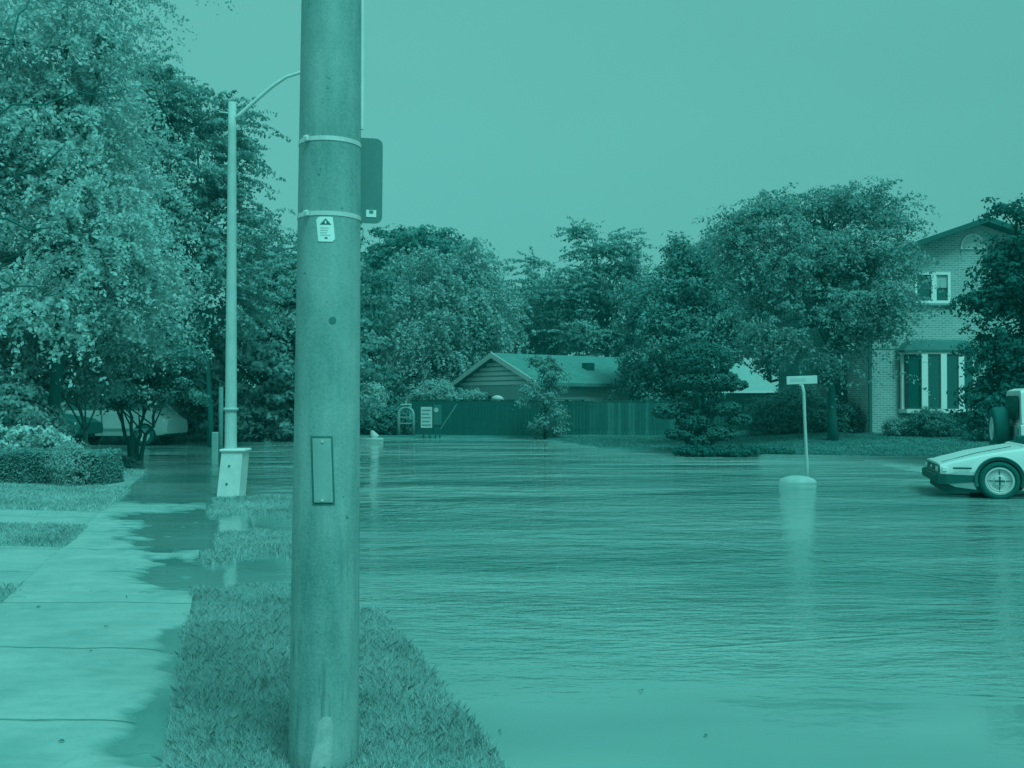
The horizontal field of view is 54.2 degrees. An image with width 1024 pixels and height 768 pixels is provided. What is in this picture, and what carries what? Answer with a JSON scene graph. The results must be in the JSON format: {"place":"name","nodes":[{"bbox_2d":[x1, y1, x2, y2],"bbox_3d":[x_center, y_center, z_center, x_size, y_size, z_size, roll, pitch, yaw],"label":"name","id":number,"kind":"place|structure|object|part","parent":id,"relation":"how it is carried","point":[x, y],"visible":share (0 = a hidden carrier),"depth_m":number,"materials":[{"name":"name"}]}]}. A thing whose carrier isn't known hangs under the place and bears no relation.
{"place":"outdoors","nodes":[
{"label":"outdoors","id":0,"kind":"place"},
{"bbox_2d":[0,582,23,608],"bbox_3d":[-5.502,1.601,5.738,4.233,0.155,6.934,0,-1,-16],"label":"grass","id":1,"kind":"structure","parent":0,"point":[6,587],"depth_m":8.24,"materials":[{"name":"green plant"}]},
{"bbox_2d":[0,546,61,588],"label":"front path","id":2,"kind":"structure","parent":0,"point":[21,564],"depth_m":9.77,"materials":[{"name":"concrete"}]},
{"bbox_2d":[0,521,88,547],"bbox_3d":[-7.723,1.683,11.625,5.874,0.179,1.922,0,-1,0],"label":"grass","id":3,"kind":"structure","parent":0,"point":[57,534],"depth_m":11.50,"materials":[{"name":"green plant"}]},
{"bbox_2d":[0,509,101,525],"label":"front path","id":4,"kind":"structure","parent":0,"point":[42,516],"depth_m":13.49,"materials":[{"name":"concrete"}]},
{"bbox_2d":[0,482,131,511],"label":"lawn","id":5,"kind":"structure","parent":0,"point":[67,498],"depth_m":16.00,"materials":[{"name":"green plant"}]},
{"bbox_2d":[0,447,124,485],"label":"clipped hedge","id":6,"kind":"object","parent":5,"relation":"on","point":[23,466],"visible":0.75,"depth_m":18.34,"materials":[{"name":"green plant"}]},
{"bbox_2d":[0,501,205,767],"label":"pavement","id":7,"kind":"structure","parent":0,"point":[59,679],"depth_m":6.38,"materials":[{"name":"concrete"}]},
{"bbox_2d":[106,478,136,485],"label":"front path","id":8,"kind":"structure","parent":0,"point":[128,481],"depth_m":19.18,"materials":[{"name":"concrete"}]},
{"bbox_2d":[151,501,516,767],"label":"grass verge","id":9,"kind":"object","parent":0,"point":[248,707],"depth_m":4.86,"materials":[{"name":"green plant"}]},
{"bbox_2d":[197,493,292,565],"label":"grass","id":10,"kind":"structure","parent":9,"relation":"on","point":[278,547],"depth_m":11.59,"materials":[{"name":"green plant"}]},
{"bbox_2d":[217,71,299,496],"bbox_3d":[-3.810,-1.575,16.817,2.262,7.487,0.480,0,-1,0],"label":"street lamp","id":11,"kind":"object","parent":9,"relation":"on","point":[233,472],"visible":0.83,"depth_m":16.75,"materials":[{"name":"metal"}]},
{"bbox_2d":[288,0,360,767],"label":"concrete pole","id":12,"kind":"object","parent":9,"relation":"on","point":[324,682],"visible":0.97,"depth_m":4.19,"materials":[{"name":"concrete"}]},
{"bbox_2d":[316,217,334,241],"bbox_3d":[-0.779,-0.647,4.177,0.078,0.104,0.009,0,-1,-4],"label":"warning tag","id":13,"kind":"object","parent":12,"relation":"attached to","point":[325,229],"visible":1,"depth_m":4.17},
{"bbox_2d":[297,135,382,223],"bbox_3d":[-0.753,-0.905,4.344,0.338,0.411,0.339,0,-1,0],"label":"traffic sign","id":14,"kind":"object","parent":12,"relation":"attached to","point":[371,175],"visible":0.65,"depth_m":4.50,"materials":[{"name":"metal"}]},
{"bbox_2d":[361,0,363,129],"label":"cable cover","id":15,"kind":"object","parent":12,"relation":"attached to","point":[362,64],"visible":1,"depth_m":4.33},
{"bbox_2d":[370,430,378,437],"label":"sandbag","id":16,"kind":"object","parent":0,"point":[373,434],"visible":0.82,"depth_m":41.35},
{"bbox_2d":[0,0,1023,400],"label":"sky","id":17,"kind":"structure","parent":0,"point":[500,122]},
{"bbox_2d":[3,437,1023,767],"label":"flood water","id":18,"kind":"structure","parent":0,"point":[545,603],"depth_m":8.36,"materials":[{"name":"brown liquid"}]},
{"bbox_2d":[218,387,222,466],"bbox_3d":[-6.984,1.078,23.986,0.110,2.012,0.110,0,-1,0],"label":"wooden post","id":19,"kind":"object","parent":18,"relation":"in","point":[220,438],"visible":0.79,"depth_m":23.94,"materials":[{"name":"brown wood"}]},
{"bbox_2d":[360,438,383,439],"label":"kerb stone","id":20,"kind":"object","parent":18,"relation":"on","point":[371,438],"visible":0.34,"depth_m":40.23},
{"bbox_2d":[101,423,989,456],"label":"lawn","id":21,"kind":"structure","parent":0,"point":[941,441],"depth_m":32.09,"materials":[{"name":"green plant"}]},
{"bbox_2d":[2,217,222,397],"bbox_3d":[-18.639,-2.358,38.117,16.040,10.816,9.164,0,-1,0],"label":"shade tree","id":22,"kind":"object","parent":21,"relation":"on","point":[213,333],"visible":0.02,"depth_m":37.84,"materials":[{"name":"green plant"}]},
{"bbox_2d":[53,322,215,459],"bbox_3d":[-10.157,0.284,26.421,4.835,4.102,3.752,0,-1,0],"label":"ornamental tree","id":23,"kind":"object","parent":21,"relation":"on","point":[172,382],"visible":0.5,"depth_m":26.24,"materials":[{"name":"green plant"}]},
{"bbox_2d":[45,46,296,446],"bbox_3d":[-11.521,-4.589,34.062,8.997,13.770,6.617,0,-1,0],"label":"maple tree","id":24,"kind":"object","parent":21,"relation":"on","point":[211,194],"visible":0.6,"depth_m":33.59,"materials":[{"name":"green plant"}]},
{"bbox_2d":[103,297,273,437],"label":"shade tree","id":25,"kind":"object","parent":21,"relation":"on","point":[245,382],"visible":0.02,"depth_m":44.62,"materials":[{"name":"green plant"}]},
{"bbox_2d":[212,432,217,453],"bbox_3d":[-8.880,1.810,29.975,0.200,0.740,0.200,0,-1,0],"label":"utility box","id":26,"kind":"object","parent":21,"relation":"on","point":[214,442],"visible":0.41,"depth_m":29.88,"materials":[{"name":"grey metal"}]},
{"bbox_2d":[160,231,389,441],"bbox_3d":[-9.712,-1.437,40.024,9.929,9.491,7.483,0,-1,0],"label":"shade tree","id":27,"kind":"object","parent":21,"relation":"on","point":[259,418],"visible":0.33,"depth_m":38.62,"materials":[{"name":"green plant"}]},
{"bbox_2d":[242,223,406,414],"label":"shade tree","id":28,"kind":"object","parent":21,"relation":"on","point":[376,281],"visible":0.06,"depth_m":51.65,"materials":[{"name":"green plant"}]},
{"bbox_2d":[360,381,391,420],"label":"shrub","id":29,"kind":"object","parent":21,"relation":"on","point":[379,389],"visible":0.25,"depth_m":45.70,"materials":[{"name":"green plant"}]},
{"bbox_2d":[360,403,419,434],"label":"shrub","id":30,"kind":"object","parent":21,"relation":"on","point":[385,423],"visible":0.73,"depth_m":44.47,"materials":[{"name":"green plant"}]},
{"bbox_2d":[397,402,414,434],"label":"garden arch","id":31,"kind":"structure","parent":21,"relation":"on","point":[399,417],"depth_m":43.92,"materials":[{"name":"grey wood"}]},
{"bbox_2d":[360,223,488,416],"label":"broadleaf tree","id":32,"kind":"object","parent":21,"relation":"on","point":[399,238],"visible":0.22,"depth_m":64.48,"materials":[{"name":"green plant"}]},
{"bbox_2d":[421,407,431,437],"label":"notice board","id":33,"kind":"object","parent":21,"relation":"on","point":[426,417],"visible":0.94,"depth_m":41.96,"materials":[{"name":"white metal"}]},
{"bbox_2d":[433,405,441,437],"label":"dark sign","id":34,"kind":"object","parent":21,"relation":"on","point":[437,414],"visible":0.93,"depth_m":41.97,"materials":[{"name":"metal"}]},
{"bbox_2d":[405,377,489,403],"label":"shrub","id":35,"kind":"object","parent":21,"relation":"on","point":[441,389],"visible":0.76,"depth_m":49.47,"materials":[{"name":"green plant"}]},
{"bbox_2d":[361,237,535,414],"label":"feathery tree","id":36,"kind":"object","parent":21,"relation":"on","point":[477,322],"visible":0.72,"depth_m":54.63,"materials":[{"name":"green plant"}]},
{"bbox_2d":[490,395,503,400],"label":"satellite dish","id":37,"kind":"object","parent":21,"relation":"on","point":[497,397],"visible":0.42,"depth_m":45.28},
{"bbox_2d":[412,399,586,435],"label":"wooden fence","id":38,"kind":"object","parent":21,"relation":"on","point":[474,417],"visible":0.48,"depth_m":43.77,"materials":[{"name":"brown wood"}]},
{"bbox_2d":[441,404,456,428],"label":"leaning pole","id":39,"kind":"object","parent":38,"relation":"attached to","point":[448,416],"visible":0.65,"depth_m":43.36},
{"bbox_2d":[512,354,572,438],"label":"slender tree","id":40,"kind":"object","parent":21,"relation":"on","point":[544,425],"visible":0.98,"depth_m":40.69,"materials":[{"name":"green plant"}]},
{"bbox_2d":[448,265,655,378],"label":"broadleaf tree","id":41,"kind":"object","parent":21,"relation":"on","point":[542,348],"visible":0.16,"depth_m":68.03,"materials":[{"name":"green plant"}]},
{"bbox_2d":[449,352,675,430],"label":"gabled house","id":42,"kind":"structure","parent":21,"relation":"on","point":[504,375],"depth_m":50.08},
{"bbox_2d":[492,216,667,356],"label":"cedar tree","id":43,"kind":"object","parent":21,"relation":"on","point":[585,292],"visible":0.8,"depth_m":63.30,"materials":[{"name":"green plant"}]},
{"bbox_2d":[587,401,766,434],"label":"wooden fence","id":44,"kind":"object","parent":21,"relation":"on","point":[623,418],"visible":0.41,"depth_m":42.16,"materials":[{"name":"brown wood"}]},
{"bbox_2d":[603,223,761,422],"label":"conifer tree","id":45,"kind":"object","parent":21,"relation":"on","point":[674,316],"visible":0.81,"depth_m":46.91,"materials":[{"name":"green plant"}]},
{"bbox_2d":[651,343,753,445],"bbox_3d":[5.653,0.538,29.785,3.082,3.580,1.856,0,-1,0],"label":"cloud pruned pine","id":46,"kind":"object","parent":21,"relation":"on","point":[703,374],"visible":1,"depth_m":29.50,"materials":[{"name":"green plant"}]},
{"bbox_2d":[671,442,794,457],"bbox_3d":[6.335,1.993,28.545,3.588,0.632,1.664,0,-1,0],"label":"shrub","id":47,"kind":"object","parent":21,"relation":"on","point":[699,450],"visible":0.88,"depth_m":28.20,"materials":[{"name":"green plant"}]},
{"bbox_2d":[695,363,777,422],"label":"white roofed house","id":48,"kind":"structure","parent":21,"relation":"on","point":[758,385],"depth_m":52.30,"materials":[{"name":"white"}]},
{"bbox_2d":[657,226,815,388],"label":"broadleaf tree","id":49,"kind":"object","parent":21,"relation":"on","point":[766,364],"visible":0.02,"depth_m":60.70,"materials":[{"name":"green plant"}]},
{"bbox_2d":[766,393,777,423],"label":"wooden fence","id":50,"kind":"object","parent":21,"relation":"on","point":[768,394],"visible":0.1,"depth_m":40.98,"materials":[{"name":"brown wood"}]},
{"bbox_2d":[740,384,866,435],"bbox_3d":[10.815,1.123,36.474,5.133,2.432,2.561,0,-1,0],"label":"shrub","id":51,"kind":"object","parent":21,"relation":"on","point":[780,408],"visible":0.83,"depth_m":35.92,"materials":[{"name":"green plant"}]},
{"bbox_2d":[676,176,949,440],"bbox_3d":[9.659,-2.214,32.115,8.601,8.588,5.958,0,-1,0],"label":"locust tree","id":52,"kind":"object","parent":21,"relation":"on","point":[775,268],"visible":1,"depth_m":31.49,"materials":[{"name":"green plant"}]},
{"bbox_2d":[881,415,911,435],"bbox_3d":[12.864,1.567,33.367,1.070,1.039,1.131,0,-1,28],"label":"shrub","id":53,"kind":"object","parent":21,"relation":"on","point":[892,427],"visible":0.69,"depth_m":33.15,"materials":[{"name":"green plant"}]},
{"bbox_2d":[899,405,966,436],"bbox_3d":[13.968,1.376,32.972,2.475,1.405,1.672,0,-1,0],"label":"shrub","id":54,"kind":"object","parent":21,"relation":"on","point":[917,424],"visible":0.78,"depth_m":32.68,"materials":[{"name":"green plant"}]},
{"bbox_2d":[969,418,988,440],"bbox_3d":[15.095,1.516,31.464,1.760,1.076,1.172,0,-1,0],"label":"shrub","id":55,"kind":"object","parent":21,"relation":"on","point":[978,435],"visible":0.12,"depth_m":31.36,"materials":[{"name":"green plant"}]},
{"bbox_2d":[936,193,1023,442],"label":"maple tree","id":56,"kind":"object","parent":21,"relation":"on","point":[1000,294],"visible":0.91,"depth_m":23.27,"materials":[{"name":"green plant"}]},
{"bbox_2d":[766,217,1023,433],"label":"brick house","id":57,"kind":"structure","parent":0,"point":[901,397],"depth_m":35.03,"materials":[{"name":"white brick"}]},
{"bbox_2d":[807,384,827,430],"bbox_3d":[11.575,1.051,37.556,0.950,2.100,0.057,0,-1,0],"label":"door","id":58,"kind":"structure","parent":57,"relation":"in","point":[822,391],"depth_m":37.54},
{"bbox_2d":[914,272,951,305],"bbox_3d":[14.735,-3.332,35.058,1.420,1.175,0.200,0,-1,0],"label":"upper window","id":59,"kind":"structure","parent":57,"relation":"in","point":[938,298],"depth_m":35.08,"materials":[{"name":"white glass"}]},
{"bbox_2d":[895,340,975,426],"bbox_3d":[14.826,-0.022,34.675,2.800,3.012,0.660,0,-1,0],"label":"bay window","id":60,"kind":"structure","parent":57,"relation":"in","point":[941,376],"depth_m":34.43,"materials":[{"name":"white glass"}]},
{"bbox_2d":[866,459,925,471],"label":"driveway","id":61,"kind":"structure","parent":0,"point":[916,465],"depth_m":25.09,"materials":[{"name":"concrete"}]},
{"bbox_2d":[922,435,1023,498],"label":"wedge sports car","id":62,"kind":"object","parent":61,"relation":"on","point":[992,471],"visible":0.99,"depth_m":16.33,"materials":[{"name":"silver metal"}]},
{"bbox_2d":[988,388,1023,444],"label":"off road vehicle","id":63,"kind":"object","parent":61,"relation":"on","point":[1006,424],"visible":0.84,"depth_m":19.65,"materials":[{"name":"paint"}]},
{"bbox_3d":[9.958,0.469,19.938,0.013,0.460,1.160,0,-1,16],"label":"rear window","id":64,"kind":"part","parent":63,"relation":"part of","materials":[{"name":"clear glass"}]},
{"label":"lawn","id":65,"kind":"structure","parent":0,"visible":0},
{"bbox_2d":[0,365,78,446],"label":"leafy shrub","id":66,"kind":"object","parent":65,"relation":"on","point":[25,406],"visible":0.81,"depth_m":20.61,"materials":[{"name":"green plant"}]},
{"bbox_2d":[0,419,88,449],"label":"flower bed","id":67,"kind":"object","parent":65,"relation":"on","point":[12,437],"visible":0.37,"depth_m":19.74,"materials":[{"name":"white plant"}]},
{"bbox_2d":[0,324,173,448],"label":"young tree","id":68,"kind":"object","parent":65,"relation":"on","point":[33,365],"visible":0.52,"depth_m":22.30,"materials":[{"name":"green plant"}]},
{"bbox_2d":[0,0,237,427],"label":"maple tree","id":69,"kind":"object","parent":65,"relation":"on","point":[39,156],"visible":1,"depth_m":20.95,"materials":[{"name":"green plant"}]},
{"bbox_2d":[119,452,145,467],"bbox_3d":[-9.741,1.899,23.923,1.870,0.709,1.463,0,-1,0],"label":"shrub","id":70,"kind":"object","parent":65,"relation":"on","point":[127,461],"visible":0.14,"depth_m":23.86,"materials":[{"name":"green plant"}]},
{"bbox_2d":[123,468,145,478],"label":"grass","id":71,"kind":"structure","parent":65,"relation":"on","point":[131,474],"depth_m":21.40,"materials":[{"name":"green plant"}]},
{"label":"road","id":72,"kind":"structure","parent":0,"visible":0},
{"bbox_2d":[778,375,816,482],"bbox_3d":[5.586,0.926,19.588,0.792,2.186,0.616,0,-1,0],"label":"street name sign","id":73,"kind":"object","parent":72,"relation":"on","point":[801,381],"visible":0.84,"depth_m":19.57,"materials":[{"name":"white metal"}]},
{"bbox_2d":[744,454,931,459],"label":"kerb","id":74,"kind":"structure","parent":72,"relation":"on","point":[843,457],"depth_m":27.27,"materials":[{"name":"grey concrete"}]},
{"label":"driveway","id":75,"kind":"structure","parent":0,"visible":0},
{"bbox_2d":[1,395,102,442],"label":"parked car","id":76,"kind":"object","parent":75,"relation":"on","point":[95,427],"visible":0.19,"depth_m":31.00,"materials":[{"name":"paint"}]},
{"bbox_2d":[61,391,187,444],"bbox_3d":[-14.300,1.181,36.288,4.600,2.000,1.899,0,-1,8],"label":"parked van","id":77,"kind":"object","parent":75,"relation":"on","point":[170,429],"visible":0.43,"depth_m":35.37,"materials":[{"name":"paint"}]},
{"bbox_3d":[-15.201,0.598,35.635,1.500,0.664,0.157,0,-1,8],"label":"side window","id":78,"kind":"part","parent":77,"relation":"part of","materials":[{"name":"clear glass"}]},
{"bbox_3d":[-13.715,0.595,35.427,1.300,0.664,0.157,0,-1,8],"label":"side window","id":79,"kind":"part","parent":77,"relation":"part of","materials":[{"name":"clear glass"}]},
{"label":"ground","id":80,"kind":"structure","parent":0,"visible":0},
{"bbox_2d":[39,438,94,486],"bbox_3d":[-8.095,1.570,18.377,1.001,1.151,1.151,0,-1,17],"label":"shrub","id":81,"kind":"object","parent":80,"relation":"on","point":[63,467],"visible":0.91,"depth_m":18.12,"materials":[{"name":"green plant"}]}
]}

